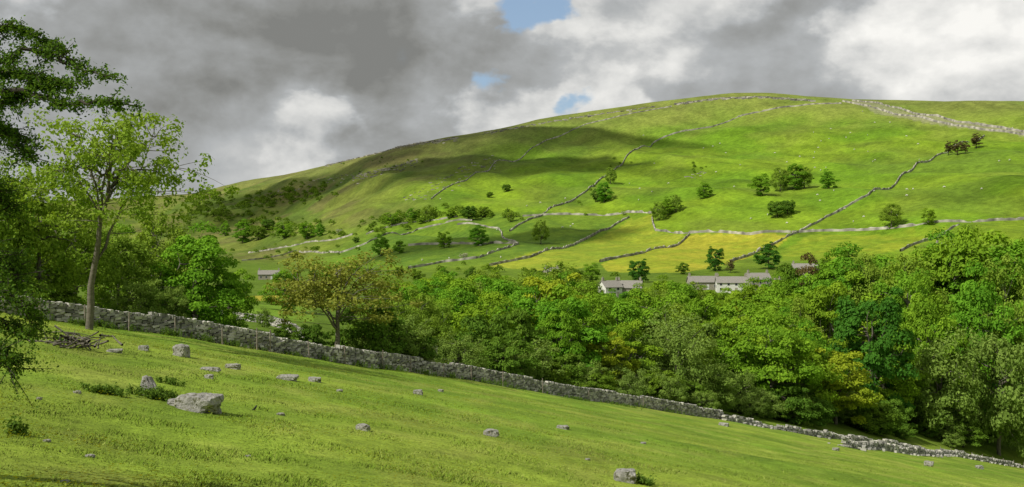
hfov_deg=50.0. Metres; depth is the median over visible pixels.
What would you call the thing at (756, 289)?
sycamore tree
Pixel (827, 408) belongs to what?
hawthorn tree
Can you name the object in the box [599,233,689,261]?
drystone wall
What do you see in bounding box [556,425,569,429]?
limestone boulder
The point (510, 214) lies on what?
ash tree
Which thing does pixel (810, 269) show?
copper beech tree
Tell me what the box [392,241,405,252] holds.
sycamore tree
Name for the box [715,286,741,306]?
sycamore tree
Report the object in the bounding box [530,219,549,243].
ash tree
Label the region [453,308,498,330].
sycamore tree
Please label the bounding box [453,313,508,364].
hawthorn tree
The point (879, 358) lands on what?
sycamore tree
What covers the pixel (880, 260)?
sycamore tree
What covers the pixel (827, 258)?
sycamore tree
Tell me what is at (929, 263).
ash tree
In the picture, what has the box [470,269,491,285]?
ash tree
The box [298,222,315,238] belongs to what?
sycamore tree
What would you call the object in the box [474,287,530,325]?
sycamore tree
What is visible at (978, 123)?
drystone wall
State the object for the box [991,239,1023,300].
ash tree
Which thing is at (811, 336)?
sycamore tree
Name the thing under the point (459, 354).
willow tree
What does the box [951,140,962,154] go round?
pine tree
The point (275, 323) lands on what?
drystone wall
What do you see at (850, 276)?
sycamore tree
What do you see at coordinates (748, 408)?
willow tree
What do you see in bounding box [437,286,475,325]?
sycamore tree
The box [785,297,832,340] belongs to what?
ash tree
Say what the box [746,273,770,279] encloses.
roof slope
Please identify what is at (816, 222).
drystone wall
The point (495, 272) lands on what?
sycamore tree
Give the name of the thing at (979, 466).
limestone boulder
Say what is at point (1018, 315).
ash tree
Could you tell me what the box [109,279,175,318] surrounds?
willow tree
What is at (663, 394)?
willow tree
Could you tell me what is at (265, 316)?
willow tree
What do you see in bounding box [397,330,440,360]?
hawthorn tree
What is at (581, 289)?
ash tree
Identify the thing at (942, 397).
willow tree
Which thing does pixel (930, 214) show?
sycamore tree
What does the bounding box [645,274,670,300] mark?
sycamore tree
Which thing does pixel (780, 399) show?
hawthorn tree
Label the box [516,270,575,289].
ash tree
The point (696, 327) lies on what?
ash tree
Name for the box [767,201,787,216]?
hawthorn tree
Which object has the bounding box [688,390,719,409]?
willow tree
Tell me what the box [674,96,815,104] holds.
limestone scar
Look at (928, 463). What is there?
limestone boulder
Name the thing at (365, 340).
willow tree
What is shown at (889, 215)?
ash tree
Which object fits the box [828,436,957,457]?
drystone wall
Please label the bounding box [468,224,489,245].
sycamore tree
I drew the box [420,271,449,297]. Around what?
sycamore tree
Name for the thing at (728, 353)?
sycamore tree
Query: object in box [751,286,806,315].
sycamore tree
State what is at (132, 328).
nettle patch
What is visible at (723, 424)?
limestone boulder
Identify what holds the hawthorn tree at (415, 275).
on the ground at (984, 181)
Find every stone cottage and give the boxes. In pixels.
[618,277,642,296]
[686,272,716,289]
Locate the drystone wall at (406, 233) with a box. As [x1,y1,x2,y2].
[340,219,471,252]
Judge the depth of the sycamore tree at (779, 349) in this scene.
184.30 m
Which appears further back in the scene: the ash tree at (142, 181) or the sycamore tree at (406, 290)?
the sycamore tree at (406, 290)
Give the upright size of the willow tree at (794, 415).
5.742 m
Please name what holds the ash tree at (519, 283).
on the ground at (984, 181)
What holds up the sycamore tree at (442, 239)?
on the ground at (984, 181)
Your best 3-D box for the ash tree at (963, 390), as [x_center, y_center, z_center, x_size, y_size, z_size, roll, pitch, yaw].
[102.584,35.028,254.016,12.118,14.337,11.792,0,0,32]
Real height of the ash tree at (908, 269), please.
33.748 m
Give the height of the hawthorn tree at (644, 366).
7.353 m
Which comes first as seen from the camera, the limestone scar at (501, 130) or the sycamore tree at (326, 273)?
the sycamore tree at (326, 273)
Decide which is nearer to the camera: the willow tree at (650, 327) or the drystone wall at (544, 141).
the willow tree at (650, 327)
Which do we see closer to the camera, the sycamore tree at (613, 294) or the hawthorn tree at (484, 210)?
the sycamore tree at (613, 294)
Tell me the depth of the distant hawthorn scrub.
1396.82 m
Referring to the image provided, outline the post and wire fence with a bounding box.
[38,299,1013,461]
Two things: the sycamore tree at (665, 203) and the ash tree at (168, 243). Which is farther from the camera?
the sycamore tree at (665, 203)
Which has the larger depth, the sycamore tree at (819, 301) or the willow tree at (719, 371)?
the sycamore tree at (819, 301)
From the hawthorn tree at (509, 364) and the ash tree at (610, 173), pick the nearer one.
the hawthorn tree at (509, 364)
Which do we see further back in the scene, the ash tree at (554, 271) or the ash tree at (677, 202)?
the ash tree at (677, 202)
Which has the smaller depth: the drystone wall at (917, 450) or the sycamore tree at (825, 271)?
the drystone wall at (917, 450)
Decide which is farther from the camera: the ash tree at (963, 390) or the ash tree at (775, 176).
the ash tree at (775, 176)
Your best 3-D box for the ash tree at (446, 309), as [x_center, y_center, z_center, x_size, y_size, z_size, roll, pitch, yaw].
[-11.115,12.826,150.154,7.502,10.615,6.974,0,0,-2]
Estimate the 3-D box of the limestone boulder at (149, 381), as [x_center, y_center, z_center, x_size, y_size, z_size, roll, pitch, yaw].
[-10.525,4.212,31.852,0.524,0.793,0.395,0,0,-16]
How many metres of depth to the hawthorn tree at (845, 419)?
204.82 m
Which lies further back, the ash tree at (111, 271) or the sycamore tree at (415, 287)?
the sycamore tree at (415, 287)
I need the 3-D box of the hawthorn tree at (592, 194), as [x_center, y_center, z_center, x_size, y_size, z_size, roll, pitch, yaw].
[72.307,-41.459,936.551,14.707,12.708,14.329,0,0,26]
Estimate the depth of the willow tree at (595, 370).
139.72 m
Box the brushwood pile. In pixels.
[27,325,122,350]
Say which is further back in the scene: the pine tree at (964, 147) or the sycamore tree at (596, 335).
the pine tree at (964, 147)
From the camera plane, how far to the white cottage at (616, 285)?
406.92 m
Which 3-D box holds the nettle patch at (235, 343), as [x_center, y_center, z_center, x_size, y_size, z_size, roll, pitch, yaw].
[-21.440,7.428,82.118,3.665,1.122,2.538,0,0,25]
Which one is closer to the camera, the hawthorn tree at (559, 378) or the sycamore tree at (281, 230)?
the hawthorn tree at (559, 378)
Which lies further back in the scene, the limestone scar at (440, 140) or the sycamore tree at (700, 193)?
the limestone scar at (440, 140)
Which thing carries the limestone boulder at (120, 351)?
on the ground at (984, 181)
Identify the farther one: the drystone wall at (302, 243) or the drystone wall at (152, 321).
the drystone wall at (302, 243)
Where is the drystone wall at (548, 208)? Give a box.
[509,102,841,230]
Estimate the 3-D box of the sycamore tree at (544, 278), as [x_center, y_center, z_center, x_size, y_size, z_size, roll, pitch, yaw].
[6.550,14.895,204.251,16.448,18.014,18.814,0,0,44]
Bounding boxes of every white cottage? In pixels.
[597,276,623,296]
[714,273,747,292]
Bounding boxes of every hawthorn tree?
[0,15,146,412]
[0,262,30,303]
[7,278,50,298]
[42,288,85,314]
[246,225,267,239]
[261,219,274,229]
[273,323,300,339]
[296,323,333,344]
[330,302,413,353]
[352,237,359,242]
[392,267,402,276]
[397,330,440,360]
[411,270,425,280]
[414,320,459,361]
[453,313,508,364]
[458,205,476,218]
[463,268,475,278]
[477,336,541,375]
[478,206,489,216]
[486,192,493,197]
[490,307,552,354]
[501,184,510,190]
[533,366,557,380]
[537,362,573,384]
[548,353,591,386]
[566,269,586,281]
[576,371,617,390]
[590,188,604,200]
[629,357,657,376]
[641,369,683,400]
[675,262,689,273]
[679,375,709,402]
[755,397,792,419]
[757,386,822,423]
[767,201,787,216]
[768,263,806,294]
[782,200,795,213]
[799,395,838,426]
[832,408,853,422]
[837,396,879,428]
[844,248,856,258]
[845,405,889,433]
[855,402,904,435]
[876,398,917,435]
[895,424,917,438]
[916,421,943,436]
[940,420,988,447]
[978,418,996,439]
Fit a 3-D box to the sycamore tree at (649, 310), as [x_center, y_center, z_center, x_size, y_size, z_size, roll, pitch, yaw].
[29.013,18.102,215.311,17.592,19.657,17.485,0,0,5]
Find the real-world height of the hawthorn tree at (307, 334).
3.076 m
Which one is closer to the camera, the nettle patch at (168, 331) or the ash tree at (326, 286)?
the nettle patch at (168, 331)
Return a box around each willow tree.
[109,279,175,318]
[156,285,191,324]
[254,307,274,327]
[341,311,395,351]
[360,311,437,359]
[433,331,488,370]
[474,281,488,291]
[493,336,564,381]
[503,353,535,378]
[565,360,607,392]
[589,362,634,393]
[616,304,726,391]
[616,369,654,396]
[628,365,666,398]
[643,317,712,403]
[649,316,725,359]
[651,372,691,401]
[687,361,741,409]
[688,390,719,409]
[698,377,741,410]
[719,369,760,412]
[724,393,741,411]
[734,389,769,418]
[748,386,787,418]
[781,395,813,426]
[827,404,855,422]
[903,326,989,440]
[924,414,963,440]
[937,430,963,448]
[946,327,1023,457]
[993,344,1023,448]
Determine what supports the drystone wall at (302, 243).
on the ground at (984, 181)
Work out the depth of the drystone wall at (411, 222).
944.24 m
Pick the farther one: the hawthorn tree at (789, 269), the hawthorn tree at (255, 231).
the hawthorn tree at (255, 231)
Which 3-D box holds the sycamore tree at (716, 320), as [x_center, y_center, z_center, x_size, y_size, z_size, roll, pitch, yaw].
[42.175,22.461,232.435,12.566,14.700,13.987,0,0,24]
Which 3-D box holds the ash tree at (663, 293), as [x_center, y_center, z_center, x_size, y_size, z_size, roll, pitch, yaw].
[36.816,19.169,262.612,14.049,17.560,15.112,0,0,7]
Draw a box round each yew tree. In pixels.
[627,258,650,280]
[704,246,724,270]
[753,241,781,268]
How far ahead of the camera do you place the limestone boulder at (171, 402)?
30.45 m
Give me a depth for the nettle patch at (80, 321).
72.39 m
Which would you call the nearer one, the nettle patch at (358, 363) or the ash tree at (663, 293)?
the nettle patch at (358, 363)
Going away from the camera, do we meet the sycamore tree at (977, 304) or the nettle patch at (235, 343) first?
the nettle patch at (235, 343)
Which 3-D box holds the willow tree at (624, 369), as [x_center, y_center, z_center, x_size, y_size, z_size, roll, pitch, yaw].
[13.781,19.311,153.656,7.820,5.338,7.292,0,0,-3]
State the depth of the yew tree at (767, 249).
548.19 m
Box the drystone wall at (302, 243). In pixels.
[248,233,352,252]
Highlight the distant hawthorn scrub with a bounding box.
[179,157,706,278]
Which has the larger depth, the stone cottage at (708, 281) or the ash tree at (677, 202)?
the ash tree at (677, 202)
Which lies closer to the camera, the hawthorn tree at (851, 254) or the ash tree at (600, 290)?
the ash tree at (600, 290)
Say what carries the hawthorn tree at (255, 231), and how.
on the ground at (984, 181)
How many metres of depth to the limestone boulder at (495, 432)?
38.95 m
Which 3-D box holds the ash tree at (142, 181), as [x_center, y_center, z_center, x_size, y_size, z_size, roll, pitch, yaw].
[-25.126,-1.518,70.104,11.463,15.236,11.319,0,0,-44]
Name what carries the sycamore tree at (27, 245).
on the ground at (984, 181)
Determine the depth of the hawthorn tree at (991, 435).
247.66 m
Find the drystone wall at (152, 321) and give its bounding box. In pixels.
[0,295,723,418]
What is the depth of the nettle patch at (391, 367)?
97.99 m
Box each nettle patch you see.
[67,316,105,329]
[79,382,129,396]
[94,319,121,329]
[112,382,180,401]
[116,323,147,332]
[155,375,186,386]
[160,326,185,336]
[190,331,214,341]
[211,336,252,349]
[282,350,301,356]
[312,353,336,362]
[351,360,386,370]
[379,363,407,372]
[412,366,443,375]
[441,372,467,379]
[470,376,500,385]
[481,377,526,390]
[564,395,589,400]
[600,400,642,409]
[636,472,656,485]
[659,407,693,415]
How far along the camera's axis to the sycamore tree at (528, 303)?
163.67 m
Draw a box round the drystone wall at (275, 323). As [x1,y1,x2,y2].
[223,312,302,337]
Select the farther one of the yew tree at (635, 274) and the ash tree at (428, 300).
the yew tree at (635, 274)
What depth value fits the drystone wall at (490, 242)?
770.67 m
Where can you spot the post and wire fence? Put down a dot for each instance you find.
(129, 322)
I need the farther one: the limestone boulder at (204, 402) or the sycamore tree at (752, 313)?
the sycamore tree at (752, 313)
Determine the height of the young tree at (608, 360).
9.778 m
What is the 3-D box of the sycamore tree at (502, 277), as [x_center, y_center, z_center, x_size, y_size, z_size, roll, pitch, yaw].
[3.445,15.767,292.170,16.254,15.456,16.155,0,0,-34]
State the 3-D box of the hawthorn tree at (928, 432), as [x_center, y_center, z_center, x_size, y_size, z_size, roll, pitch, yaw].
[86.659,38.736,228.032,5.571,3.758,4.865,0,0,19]
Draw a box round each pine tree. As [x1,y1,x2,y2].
[724,260,734,270]
[944,141,952,154]
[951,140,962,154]
[960,141,970,151]
[970,133,983,147]
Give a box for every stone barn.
[258,268,279,279]
[542,265,558,272]
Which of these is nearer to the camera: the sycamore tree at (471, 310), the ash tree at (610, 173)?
the sycamore tree at (471, 310)
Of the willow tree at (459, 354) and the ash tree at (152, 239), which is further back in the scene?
the willow tree at (459, 354)
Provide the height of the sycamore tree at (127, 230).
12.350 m
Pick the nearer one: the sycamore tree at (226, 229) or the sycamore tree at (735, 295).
the sycamore tree at (735, 295)
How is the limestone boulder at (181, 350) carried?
on the ground at (984, 181)
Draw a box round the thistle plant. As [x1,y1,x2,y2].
[2,415,30,434]
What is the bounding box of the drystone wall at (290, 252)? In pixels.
[242,250,339,260]
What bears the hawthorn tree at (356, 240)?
on the ground at (984, 181)
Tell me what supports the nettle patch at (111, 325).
on the ground at (984, 181)
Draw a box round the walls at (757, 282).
[746,274,770,289]
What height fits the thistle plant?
0.474 m
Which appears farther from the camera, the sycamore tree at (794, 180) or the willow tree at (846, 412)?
the sycamore tree at (794, 180)
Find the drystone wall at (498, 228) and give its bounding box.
[457,222,516,241]
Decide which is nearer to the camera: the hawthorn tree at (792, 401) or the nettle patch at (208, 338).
the nettle patch at (208, 338)
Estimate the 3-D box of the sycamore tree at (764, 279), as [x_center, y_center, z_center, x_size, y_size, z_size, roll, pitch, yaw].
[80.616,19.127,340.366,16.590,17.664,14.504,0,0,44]
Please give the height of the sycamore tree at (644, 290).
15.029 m
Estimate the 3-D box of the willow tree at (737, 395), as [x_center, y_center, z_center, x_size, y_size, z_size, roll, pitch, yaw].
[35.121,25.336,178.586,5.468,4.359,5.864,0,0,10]
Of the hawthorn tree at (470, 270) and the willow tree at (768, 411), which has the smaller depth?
the willow tree at (768, 411)
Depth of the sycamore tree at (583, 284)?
211.56 m
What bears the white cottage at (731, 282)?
on the ground at (984, 181)
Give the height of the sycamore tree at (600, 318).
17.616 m
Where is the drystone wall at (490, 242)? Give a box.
[408,241,515,245]
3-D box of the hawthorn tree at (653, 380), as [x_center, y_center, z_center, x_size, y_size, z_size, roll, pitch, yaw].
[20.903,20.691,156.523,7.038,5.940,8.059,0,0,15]
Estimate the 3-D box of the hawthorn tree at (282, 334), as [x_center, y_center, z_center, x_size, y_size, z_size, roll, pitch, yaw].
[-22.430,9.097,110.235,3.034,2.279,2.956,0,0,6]
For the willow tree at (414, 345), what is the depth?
108.78 m
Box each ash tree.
[0,155,44,278]
[0,165,110,300]
[7,106,239,329]
[35,203,124,305]
[81,225,169,310]
[101,203,201,310]
[154,236,201,306]
[265,248,423,346]
[347,274,423,340]
[393,287,443,333]
[414,299,455,339]
[419,205,434,216]
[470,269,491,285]
[479,272,500,281]
[504,275,535,288]
[506,211,514,221]
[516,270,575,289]
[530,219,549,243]
[532,260,592,292]
[557,264,567,281]
[571,285,593,309]
[588,281,605,293]
[604,167,616,183]
[641,288,685,311]
[646,303,721,381]
[649,201,668,219]
[669,194,682,210]
[674,281,710,314]
[769,167,791,191]
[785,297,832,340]
[794,167,814,187]
[824,355,865,395]
[841,252,891,322]
[846,332,893,374]
[856,253,954,332]
[878,203,904,227]
[911,255,953,306]
[956,380,981,419]
[969,253,1023,358]
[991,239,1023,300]
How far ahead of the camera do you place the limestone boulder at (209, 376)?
41.50 m
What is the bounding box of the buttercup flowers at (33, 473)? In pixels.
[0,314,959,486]
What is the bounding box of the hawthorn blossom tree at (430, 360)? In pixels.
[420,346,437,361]
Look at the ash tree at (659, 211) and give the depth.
823.78 m
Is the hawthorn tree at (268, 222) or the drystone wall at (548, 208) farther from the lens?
the hawthorn tree at (268, 222)
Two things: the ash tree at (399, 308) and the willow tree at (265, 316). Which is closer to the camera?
the ash tree at (399, 308)
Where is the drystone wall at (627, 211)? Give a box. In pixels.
[523,210,651,216]
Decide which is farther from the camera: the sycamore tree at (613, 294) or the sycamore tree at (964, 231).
the sycamore tree at (613, 294)
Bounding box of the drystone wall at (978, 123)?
[852,99,1023,131]
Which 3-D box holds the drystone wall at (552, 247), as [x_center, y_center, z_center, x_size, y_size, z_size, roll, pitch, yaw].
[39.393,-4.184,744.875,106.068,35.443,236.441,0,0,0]
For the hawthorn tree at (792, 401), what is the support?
on the ground at (984, 181)
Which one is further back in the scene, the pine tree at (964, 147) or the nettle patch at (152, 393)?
the pine tree at (964, 147)
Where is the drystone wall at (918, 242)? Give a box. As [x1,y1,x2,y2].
[900,224,958,251]
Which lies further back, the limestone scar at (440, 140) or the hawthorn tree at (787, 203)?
the limestone scar at (440, 140)
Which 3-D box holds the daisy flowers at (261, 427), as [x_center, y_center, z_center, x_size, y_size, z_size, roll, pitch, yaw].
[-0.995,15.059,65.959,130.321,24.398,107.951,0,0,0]
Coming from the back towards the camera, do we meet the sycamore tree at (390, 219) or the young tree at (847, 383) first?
the sycamore tree at (390, 219)
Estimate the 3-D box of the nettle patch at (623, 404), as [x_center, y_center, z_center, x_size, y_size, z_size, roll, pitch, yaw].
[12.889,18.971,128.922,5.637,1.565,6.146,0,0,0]
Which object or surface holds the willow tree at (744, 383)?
on the ground at (984, 181)
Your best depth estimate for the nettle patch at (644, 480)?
32.04 m
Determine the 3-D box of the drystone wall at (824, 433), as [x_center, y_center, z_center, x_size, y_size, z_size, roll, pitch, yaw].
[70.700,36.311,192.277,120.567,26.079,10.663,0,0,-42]
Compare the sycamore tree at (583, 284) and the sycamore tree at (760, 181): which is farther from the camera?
the sycamore tree at (760, 181)
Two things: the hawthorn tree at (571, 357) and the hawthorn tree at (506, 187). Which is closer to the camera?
the hawthorn tree at (571, 357)
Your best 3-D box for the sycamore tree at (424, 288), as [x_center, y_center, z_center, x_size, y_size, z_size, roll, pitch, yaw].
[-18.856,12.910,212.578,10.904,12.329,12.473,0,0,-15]
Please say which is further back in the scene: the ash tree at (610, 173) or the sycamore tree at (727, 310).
the ash tree at (610, 173)
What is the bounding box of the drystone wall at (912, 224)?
[792,217,1023,232]
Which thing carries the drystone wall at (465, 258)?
on the ground at (984, 181)
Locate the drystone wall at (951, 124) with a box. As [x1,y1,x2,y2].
[842,100,1023,134]
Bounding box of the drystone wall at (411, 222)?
[366,216,457,234]
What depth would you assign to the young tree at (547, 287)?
174.40 m
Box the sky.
[0,0,1023,202]
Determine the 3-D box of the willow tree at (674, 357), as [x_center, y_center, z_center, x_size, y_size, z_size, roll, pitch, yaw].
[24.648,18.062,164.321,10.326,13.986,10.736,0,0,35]
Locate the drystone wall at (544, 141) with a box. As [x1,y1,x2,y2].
[431,106,671,198]
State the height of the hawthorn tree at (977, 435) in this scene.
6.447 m
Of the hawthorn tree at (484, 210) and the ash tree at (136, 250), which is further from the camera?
the hawthorn tree at (484, 210)
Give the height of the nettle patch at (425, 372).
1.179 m
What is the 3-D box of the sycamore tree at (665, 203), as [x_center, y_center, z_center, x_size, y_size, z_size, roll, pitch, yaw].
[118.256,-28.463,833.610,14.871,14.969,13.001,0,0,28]
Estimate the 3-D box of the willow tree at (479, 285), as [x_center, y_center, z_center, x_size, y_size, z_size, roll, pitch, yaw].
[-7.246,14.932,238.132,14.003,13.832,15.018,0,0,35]
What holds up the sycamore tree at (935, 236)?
on the ground at (984, 181)
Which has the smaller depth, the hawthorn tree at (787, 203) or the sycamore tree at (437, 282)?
the sycamore tree at (437, 282)
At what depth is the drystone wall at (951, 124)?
1081.19 m
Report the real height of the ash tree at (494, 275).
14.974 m
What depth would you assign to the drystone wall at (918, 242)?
615.34 m
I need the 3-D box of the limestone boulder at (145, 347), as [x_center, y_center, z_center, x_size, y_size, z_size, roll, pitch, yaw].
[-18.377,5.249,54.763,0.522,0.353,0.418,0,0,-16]
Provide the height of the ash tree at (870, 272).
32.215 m
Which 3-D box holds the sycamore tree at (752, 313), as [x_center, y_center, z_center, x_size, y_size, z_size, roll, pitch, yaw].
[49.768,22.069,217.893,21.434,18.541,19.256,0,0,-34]
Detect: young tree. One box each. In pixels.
[522,272,594,351]
[586,332,640,384]
[716,302,741,317]
[811,347,885,424]
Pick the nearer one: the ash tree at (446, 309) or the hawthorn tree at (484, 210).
the ash tree at (446, 309)
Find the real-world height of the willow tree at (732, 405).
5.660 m
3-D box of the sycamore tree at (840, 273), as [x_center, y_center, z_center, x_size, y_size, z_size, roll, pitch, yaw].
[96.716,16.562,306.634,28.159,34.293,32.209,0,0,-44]
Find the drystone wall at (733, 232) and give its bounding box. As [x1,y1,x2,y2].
[651,217,790,234]
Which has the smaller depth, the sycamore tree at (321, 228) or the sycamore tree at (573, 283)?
the sycamore tree at (573, 283)
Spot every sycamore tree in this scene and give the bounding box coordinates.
[4,198,58,294]
[60,221,135,314]
[121,221,252,329]
[208,268,259,327]
[219,221,231,235]
[232,219,252,242]
[258,269,304,310]
[273,222,293,238]
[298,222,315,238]
[314,222,326,235]
[318,266,330,277]
[345,260,359,271]
[371,233,389,255]
[383,212,399,224]
[384,287,418,306]
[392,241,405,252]
[397,277,433,286]
[398,283,432,305]
[402,293,463,331]
[404,279,437,300]
[405,207,416,219]
[414,278,452,298]
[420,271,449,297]
[429,271,457,287]
[433,274,489,324]
[436,232,451,247]
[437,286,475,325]
[438,267,448,273]
[445,207,455,218]
[446,274,487,288]
[447,289,523,343]
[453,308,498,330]
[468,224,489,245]
[473,275,534,308]
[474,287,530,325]
[491,270,501,278]
[493,285,558,339]
[500,274,536,280]
[515,275,579,305]
[523,295,608,373]
[534,282,620,354]
[534,291,610,330]
[538,299,592,364]
[557,271,577,286]
[572,281,605,324]
[583,263,600,281]
[594,295,655,359]
[596,182,613,202]
[602,319,664,377]
[606,288,618,298]
[619,291,631,299]
[622,286,689,323]
[625,282,653,308]
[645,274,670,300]
[659,196,676,214]
[665,280,702,304]
[683,294,741,358]
[695,182,712,197]
[697,284,718,309]
[705,338,767,393]
[706,315,767,383]
[712,316,729,328]
[714,298,803,365]
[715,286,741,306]
[719,307,792,386]
[721,311,826,402]
[723,283,761,315]
[727,276,772,312]
[740,301,777,334]
[741,327,842,401]
[747,173,770,195]
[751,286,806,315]
[759,277,772,291]
[767,271,804,298]
[776,305,797,324]
[781,163,807,188]
[783,280,821,297]
[783,291,813,305]
[784,318,850,394]
[786,275,839,295]
[792,247,848,297]
[794,280,871,359]
[798,341,850,394]
[812,241,888,324]
[818,168,840,188]
[820,254,831,266]
[825,270,911,324]
[827,286,921,412]
[829,312,870,341]
[856,347,928,409]
[867,267,955,348]
[868,253,899,270]
[887,245,950,312]
[893,273,982,422]
[905,229,1022,359]
[917,227,954,260]
[921,208,936,224]
[927,239,1023,336]
[933,222,1013,322]
[945,259,1023,409]
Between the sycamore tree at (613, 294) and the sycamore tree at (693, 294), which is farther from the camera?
the sycamore tree at (613, 294)
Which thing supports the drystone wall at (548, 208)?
on the ground at (984, 181)
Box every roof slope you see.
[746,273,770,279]
[791,263,817,268]
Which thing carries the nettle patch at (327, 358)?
on the ground at (984, 181)
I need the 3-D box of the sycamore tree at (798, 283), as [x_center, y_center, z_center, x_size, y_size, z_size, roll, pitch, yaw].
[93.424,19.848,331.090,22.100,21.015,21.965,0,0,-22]
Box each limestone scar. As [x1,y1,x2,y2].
[268,172,366,201]
[325,137,458,166]
[352,159,418,180]
[403,155,495,199]
[482,106,654,134]
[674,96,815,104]
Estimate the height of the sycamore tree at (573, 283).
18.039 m
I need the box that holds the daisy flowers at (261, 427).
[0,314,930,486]
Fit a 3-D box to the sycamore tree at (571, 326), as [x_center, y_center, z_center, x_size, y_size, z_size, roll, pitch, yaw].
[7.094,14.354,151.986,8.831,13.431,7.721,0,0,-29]
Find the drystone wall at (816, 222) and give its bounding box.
[730,135,984,260]
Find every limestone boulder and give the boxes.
[85,454,95,457]
[106,348,122,353]
[138,345,148,350]
[140,375,157,394]
[167,398,175,405]
[172,344,189,357]
[174,393,223,413]
[200,367,220,371]
[204,374,213,378]
[225,363,240,369]
[276,374,298,380]
[308,377,320,382]
[356,423,370,430]
[413,389,422,394]
[483,429,498,436]
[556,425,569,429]
[613,468,635,483]
[718,422,728,426]
[924,461,933,466]
[975,465,983,468]
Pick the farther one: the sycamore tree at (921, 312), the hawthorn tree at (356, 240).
the hawthorn tree at (356, 240)
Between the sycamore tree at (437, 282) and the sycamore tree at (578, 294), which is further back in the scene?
the sycamore tree at (437, 282)
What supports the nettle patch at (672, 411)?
on the ground at (984, 181)
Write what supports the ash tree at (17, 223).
on the ground at (984, 181)
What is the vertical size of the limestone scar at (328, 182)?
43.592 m
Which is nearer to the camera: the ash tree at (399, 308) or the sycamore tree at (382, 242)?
the ash tree at (399, 308)
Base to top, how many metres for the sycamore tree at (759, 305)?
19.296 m
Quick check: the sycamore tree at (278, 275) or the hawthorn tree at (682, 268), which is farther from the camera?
the hawthorn tree at (682, 268)
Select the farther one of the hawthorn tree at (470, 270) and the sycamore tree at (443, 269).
the hawthorn tree at (470, 270)
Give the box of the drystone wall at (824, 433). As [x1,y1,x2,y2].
[721,415,1023,467]
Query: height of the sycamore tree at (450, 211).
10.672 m
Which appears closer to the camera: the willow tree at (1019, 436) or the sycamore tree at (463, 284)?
the sycamore tree at (463, 284)
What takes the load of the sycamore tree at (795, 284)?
on the ground at (984, 181)
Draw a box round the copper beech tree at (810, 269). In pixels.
[795,252,824,288]
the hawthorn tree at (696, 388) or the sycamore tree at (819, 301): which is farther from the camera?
the sycamore tree at (819, 301)
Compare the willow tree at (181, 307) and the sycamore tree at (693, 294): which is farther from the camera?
the sycamore tree at (693, 294)
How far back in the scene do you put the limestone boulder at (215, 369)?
46.99 m
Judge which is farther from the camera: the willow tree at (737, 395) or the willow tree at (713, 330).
the willow tree at (713, 330)
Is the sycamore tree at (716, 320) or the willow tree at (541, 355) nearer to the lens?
the willow tree at (541, 355)
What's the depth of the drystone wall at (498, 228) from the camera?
867.93 m
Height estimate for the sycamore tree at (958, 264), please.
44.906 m
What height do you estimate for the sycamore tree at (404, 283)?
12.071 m
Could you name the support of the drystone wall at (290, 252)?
on the ground at (984, 181)
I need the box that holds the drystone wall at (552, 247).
[489,216,629,265]
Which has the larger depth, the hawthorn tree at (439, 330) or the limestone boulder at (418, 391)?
the hawthorn tree at (439, 330)
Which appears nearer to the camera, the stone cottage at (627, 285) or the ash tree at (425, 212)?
the stone cottage at (627, 285)
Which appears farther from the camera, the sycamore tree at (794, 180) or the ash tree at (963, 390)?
the sycamore tree at (794, 180)
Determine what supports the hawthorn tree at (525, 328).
on the ground at (984, 181)
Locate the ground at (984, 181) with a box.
[0,93,1023,486]
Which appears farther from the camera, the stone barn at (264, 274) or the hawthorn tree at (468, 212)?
the hawthorn tree at (468, 212)
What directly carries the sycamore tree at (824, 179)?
on the ground at (984, 181)
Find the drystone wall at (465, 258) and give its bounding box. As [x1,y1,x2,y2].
[408,242,518,268]
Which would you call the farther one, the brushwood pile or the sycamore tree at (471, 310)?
the sycamore tree at (471, 310)
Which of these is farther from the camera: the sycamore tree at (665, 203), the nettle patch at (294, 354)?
the sycamore tree at (665, 203)
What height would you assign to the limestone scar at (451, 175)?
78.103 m
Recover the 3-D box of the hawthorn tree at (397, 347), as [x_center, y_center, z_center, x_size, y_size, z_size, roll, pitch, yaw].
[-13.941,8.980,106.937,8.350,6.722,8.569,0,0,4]
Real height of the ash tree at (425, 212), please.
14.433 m
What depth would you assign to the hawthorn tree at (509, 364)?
124.58 m
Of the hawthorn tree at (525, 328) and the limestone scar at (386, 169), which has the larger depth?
the limestone scar at (386, 169)
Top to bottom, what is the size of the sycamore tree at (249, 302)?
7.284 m
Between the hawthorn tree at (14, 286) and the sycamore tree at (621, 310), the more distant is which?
the sycamore tree at (621, 310)
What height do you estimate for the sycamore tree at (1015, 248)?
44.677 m
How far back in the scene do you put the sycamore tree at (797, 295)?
298.33 m
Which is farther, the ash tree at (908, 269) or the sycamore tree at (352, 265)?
the sycamore tree at (352, 265)
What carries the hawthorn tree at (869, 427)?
on the ground at (984, 181)
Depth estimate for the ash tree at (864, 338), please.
246.16 m
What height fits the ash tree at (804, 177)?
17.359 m
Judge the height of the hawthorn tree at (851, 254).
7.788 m
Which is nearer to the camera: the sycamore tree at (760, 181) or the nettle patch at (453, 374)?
the nettle patch at (453, 374)
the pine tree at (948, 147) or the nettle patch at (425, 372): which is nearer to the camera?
the nettle patch at (425, 372)
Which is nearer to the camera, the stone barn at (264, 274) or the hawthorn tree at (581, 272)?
the hawthorn tree at (581, 272)

